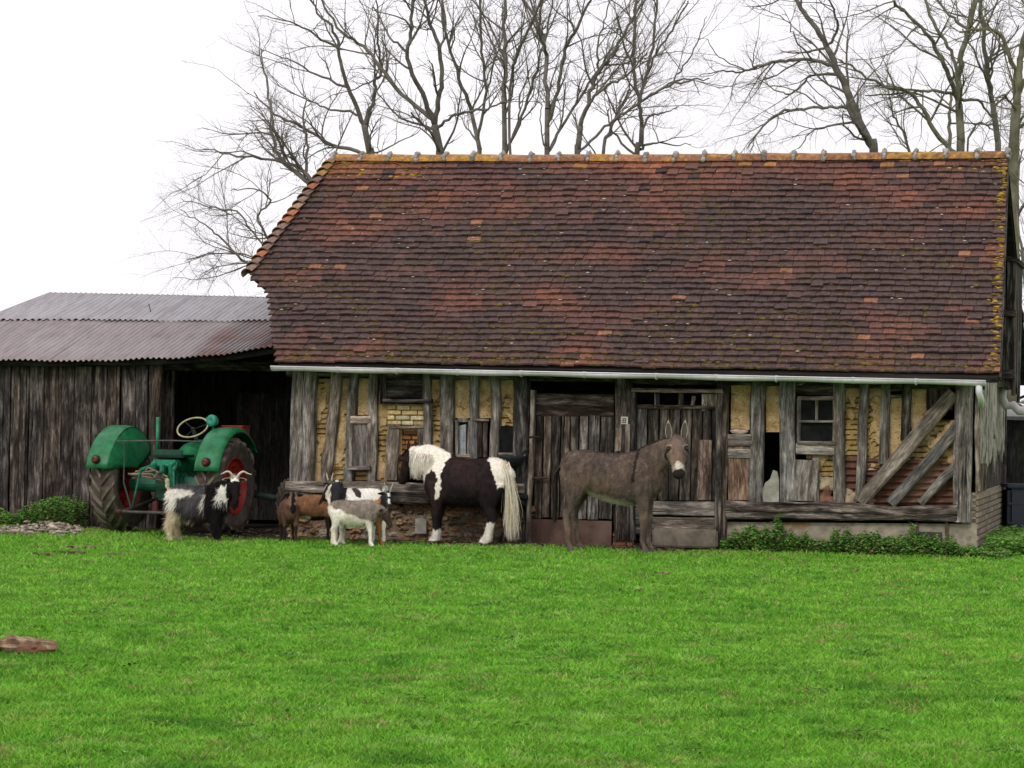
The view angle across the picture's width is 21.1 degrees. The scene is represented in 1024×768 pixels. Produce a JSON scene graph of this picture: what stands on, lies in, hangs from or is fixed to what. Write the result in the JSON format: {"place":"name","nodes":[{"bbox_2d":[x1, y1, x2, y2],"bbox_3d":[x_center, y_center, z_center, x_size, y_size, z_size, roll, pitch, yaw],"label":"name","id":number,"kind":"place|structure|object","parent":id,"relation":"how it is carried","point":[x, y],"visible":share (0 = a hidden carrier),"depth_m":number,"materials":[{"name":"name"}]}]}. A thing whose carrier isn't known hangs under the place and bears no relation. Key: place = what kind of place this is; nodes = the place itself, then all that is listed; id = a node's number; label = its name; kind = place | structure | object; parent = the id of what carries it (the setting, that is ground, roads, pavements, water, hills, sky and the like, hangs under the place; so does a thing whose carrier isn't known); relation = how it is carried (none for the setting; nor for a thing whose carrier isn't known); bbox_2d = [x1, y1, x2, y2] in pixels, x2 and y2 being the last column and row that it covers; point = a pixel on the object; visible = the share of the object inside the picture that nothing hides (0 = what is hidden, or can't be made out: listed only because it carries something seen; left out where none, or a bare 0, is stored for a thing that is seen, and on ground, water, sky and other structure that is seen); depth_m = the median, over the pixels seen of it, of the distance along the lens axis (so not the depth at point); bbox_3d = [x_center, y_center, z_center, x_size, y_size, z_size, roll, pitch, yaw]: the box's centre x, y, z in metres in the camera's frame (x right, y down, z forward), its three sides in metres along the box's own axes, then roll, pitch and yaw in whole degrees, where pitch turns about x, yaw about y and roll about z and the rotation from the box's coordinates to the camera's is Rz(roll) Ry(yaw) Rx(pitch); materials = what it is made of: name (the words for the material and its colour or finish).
{"place":"outdoors","nodes":[
{"label":"outdoors","id":0,"kind":"place"},
{"bbox_2d":[194,528,683,550],"bbox_3d":[-0.743,1.882,33.348,6.130,0.006,2.392,1,-1,15],"label":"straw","id":1,"kind":"object","parent":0,"point":[554,544],"visible":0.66,"depth_m":32.60,"materials":[{"name":"plant"}]},
{"bbox_2d":[33,545,859,655],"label":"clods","id":2,"kind":"object","parent":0,"point":[113,553],"visible":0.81,"depth_m":28.91,"materials":[{"name":"soil"}]},
{"bbox_2d":[0,516,1023,767],"bbox_3d":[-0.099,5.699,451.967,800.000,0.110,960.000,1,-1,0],"label":"ground","id":3,"kind":"structure","parent":0,"point":[200,530],"depth_m":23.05,"materials":[{"name":"green plant"}]},
{"bbox_2d":[0,634,56,653],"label":"log","id":4,"kind":"object","parent":3,"relation":"on","point":[12,643],"visible":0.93,"depth_m":17.16,"materials":[{"name":"brown wood"}]},
{"bbox_2d":[0,520,83,535],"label":"rubble","id":5,"kind":"object","parent":3,"relation":"on","point":[44,526],"visible":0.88,"depth_m":33.13,"materials":[{"name":"stone"}]},
{"bbox_2d":[0,494,89,526],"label":"nettles","id":6,"kind":"object","parent":3,"relation":"on","point":[21,516],"visible":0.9,"depth_m":34.84,"materials":[{"name":"green plant"}]},
{"bbox_2d":[0,292,292,528],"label":"open shed","id":7,"kind":"structure","parent":3,"relation":"on","point":[80,372],"depth_m":35.55,"materials":[{"name":"grey wood"}]},
{"bbox_2d":[85,415,288,534],"bbox_3d":[-3.919,1.109,34.443,1.770,1.463,3.206,1,-1,18],"label":"tractor","id":8,"kind":"object","parent":3,"relation":"on","point":[127,477],"visible":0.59,"depth_m":33.52,"materials":[{"name":"metal"}]},
{"bbox_2d":[160,471,251,540],"bbox_3d":[-3.571,1.421,31.964,1.097,0.844,0.499,1,-1,4],"label":"goat","id":9,"kind":"object","parent":3,"relation":"on","point":[212,504],"visible":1,"depth_m":31.84},
{"bbox_2d":[107,3,358,296],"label":"bare tree","id":10,"kind":"object","parent":3,"relation":"on","point":[297,169],"visible":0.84,"depth_m":41.60,"materials":[{"name":"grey plant"}]},
{"bbox_2d":[277,492,302,541],"bbox_3d":[-2.598,1.547,32.027,0.284,0.611,0.807,1,-1,-10],"label":"goat","id":11,"kind":"object","parent":3,"relation":"on","point":[288,510],"visible":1,"depth_m":31.90},
{"bbox_2d":[289,473,332,540],"bbox_3d":[-2.356,1.452,32.381,0.665,0.818,0.338,1,-1,8],"label":"goat","id":12,"kind":"object","parent":3,"relation":"on","point":[312,507],"visible":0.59,"depth_m":32.30},
{"bbox_2d":[168,0,473,187],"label":"bare tree","id":13,"kind":"object","parent":3,"relation":"on","point":[367,138],"visible":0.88,"depth_m":42.36,"materials":[{"name":"brown plant"}]},
{"bbox_2d":[326,479,387,543],"bbox_3d":[-1.812,1.484,32.081,0.860,0.770,0.365,1,-1,-34],"label":"goat","id":14,"kind":"object","parent":3,"relation":"on","point":[339,491],"visible":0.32,"depth_m":31.97},
{"bbox_2d":[325,493,392,546],"bbox_3d":[-1.749,1.557,31.481,0.816,0.611,0.304,1,-1,5],"label":"goat","id":15,"kind":"object","parent":3,"relation":"on","point":[361,513],"visible":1,"depth_m":31.39},
{"bbox_2d":[339,482,396,544],"bbox_3d":[-1.687,1.497,31.769,0.718,0.740,0.282,1,-1,14],"label":"goat","id":16,"kind":"object","parent":3,"relation":"on","point":[385,498],"visible":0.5,"depth_m":31.68},
{"bbox_2d":[269,0,613,154],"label":"bare tree","id":17,"kind":"object","parent":3,"relation":"on","point":[430,115],"visible":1,"depth_m":40.70,"materials":[{"name":"brown plant"}]},
{"bbox_2d":[398,440,522,545],"bbox_3d":[-0.654,1.287,32.427,1.625,1.226,0.578,1,-1,16],"label":"pony","id":18,"kind":"object","parent":3,"relation":"on","point":[487,485],"visible":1,"depth_m":32.22},
{"bbox_2d":[398,0,560,153],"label":"bare tree","id":19,"kind":"object","parent":3,"relation":"on","point":[476,137],"visible":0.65,"depth_m":44.20,"materials":[{"name":"brown plant"}]},
{"bbox_2d":[458,0,601,153],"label":"bare tree","id":20,"kind":"object","parent":3,"relation":"on","point":[505,147],"visible":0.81,"depth_m":43.49,"materials":[{"name":"brown plant"}]},
{"bbox_2d":[459,0,670,154],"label":"bare tree","id":21,"kind":"object","parent":3,"relation":"on","point":[549,106],"visible":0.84,"depth_m":42.01,"materials":[{"name":"brown plant"}]},
{"bbox_2d":[552,420,689,553],"bbox_3d":[1.248,1.154,31.109,1.586,1.523,0.564,1,-1,18],"label":"donkey","id":22,"kind":"object","parent":3,"relation":"on","point":[636,477],"visible":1,"depth_m":30.95},
{"bbox_2d":[533,0,728,154],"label":"bare tree","id":23,"kind":"object","parent":3,"relation":"on","point":[638,145],"visible":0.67,"depth_m":42.90,"materials":[{"name":"brown plant"}]},
{"bbox_2d":[241,147,1023,554],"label":"timber framed barn","id":24,"kind":"structure","parent":3,"relation":"on","point":[823,343],"depth_m":33.08,"materials":[{"name":"ceramic"}]},
{"bbox_2d":[383,378,432,479],"bbox_3d":[-1.245,0.550,33.219,0.604,1.239,0.271,1,-1,14],"label":"window","id":25,"kind":"structure","parent":24,"relation":"in","point":[399,414],"depth_m":33.20,"materials":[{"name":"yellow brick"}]},
{"bbox_2d":[455,418,469,457],"bbox_3d":[-0.583,0.651,33.012,0.202,0.486,0.111,1,-1,14],"label":"window","id":26,"kind":"structure","parent":24,"relation":"in","point":[462,425],"depth_m":33.03,"materials":[{"name":"grey wood"}]},
{"bbox_2d":[498,425,513,455],"bbox_3d":[-0.057,0.676,32.876,0.198,0.366,0.062,1,-1,14],"label":"window","id":27,"kind":"structure","parent":24,"relation":"in","point":[506,432],"depth_m":32.89,"materials":[{"name":"black glass"}]},
{"bbox_2d":[529,393,614,545],"bbox_3d":[0.700,1.022,32.649,1.015,1.816,0.174,1,-1,14],"label":"door","id":28,"kind":"structure","parent":24,"relation":"in","point":[590,407],"depth_m":32.70,"materials":[{"name":"grey wood"}]},
{"bbox_2d":[635,392,715,533],"bbox_3d":[1.949,0.942,32.388,1.054,1.697,0.113,1,-1,14],"label":"door","id":29,"kind":"structure","parent":24,"relation":"in","point":[702,478],"depth_m":32.35,"materials":[{"name":"grey wood"}]},
{"bbox_2d":[797,396,835,444],"bbox_3d":[3.547,0.427,31.956,0.465,0.577,0.062,1,-1,14],"label":"window","id":30,"kind":"structure","parent":24,"relation":"in","point":[816,415],"depth_m":31.96,"materials":[{"name":"grey wood"}]},
{"bbox_2d":[551,0,789,153],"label":"bare tree","id":31,"kind":"object","parent":3,"relation":"on","point":[578,149],"visible":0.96,"depth_m":41.21,"materials":[{"name":"brown plant"}]},
{"bbox_2d":[635,0,921,153],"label":"bare tree","id":32,"kind":"object","parent":3,"relation":"on","point":[854,115],"visible":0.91,"depth_m":41.01,"materials":[{"name":"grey plant"}]},
{"bbox_2d":[719,508,1013,558],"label":"nettles","id":33,"kind":"object","parent":3,"relation":"on","point":[849,543],"visible":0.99,"depth_m":31.55,"materials":[{"name":"green plant"}]},
{"bbox_2d":[753,0,1023,151],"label":"bare tree","id":34,"kind":"object","parent":3,"relation":"on","point":[957,88],"visible":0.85,"depth_m":41.73,"materials":[{"name":"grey plant"}]},
{"bbox_2d":[869,0,1023,173],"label":"bare tree","id":35,"kind":"object","parent":3,"relation":"on","point":[986,65],"visible":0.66,"depth_m":43.13,"materials":[{"name":"brown plant"}]},
{"bbox_2d":[921,0,1023,404],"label":"bare tree","id":36,"kind":"object","parent":3,"relation":"on","point":[1017,81],"visible":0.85,"depth_m":40.57,"materials":[{"name":"brown plant"}]},
{"bbox_2d":[976,79,1023,390],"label":"bare tree","id":37,"kind":"object","parent":3,"relation":"on","point":[1018,223],"visible":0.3,"depth_m":39.20,"materials":[{"name":"brown plant"}]},
{"bbox_2d":[982,524,1023,556],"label":"bush","id":38,"kind":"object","parent":3,"relation":"on","point":[1000,538],"depth_m":31.83,"materials":[{"name":"green plant"}]},
{"bbox_2d":[1006,406,1023,482],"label":"outbuilding","id":39,"kind":"structure","parent":3,"relation":"on","point":[1015,452],"depth_m":36.96,"materials":[{"name":"brown wood"}]},
{"bbox_2d":[1019,395,1023,405],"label":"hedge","id":40,"kind":"object","parent":3,"relation":"on","point":[1022,401],"depth_m":96.22,"materials":[{"name":"green plant"}]},
{"bbox_2d":[0,0,1023,404],"label":"sky","id":41,"kind":"structure","parent":0,"point":[85,90],"materials":[{"name":"white"}]},
{"bbox_2d":[22,556,1022,754],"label":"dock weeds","id":42,"kind":"object","parent":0,"point":[567,656],"visible":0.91,"depth_m":16.59,"materials":[{"name":"green plant"}]}
]}

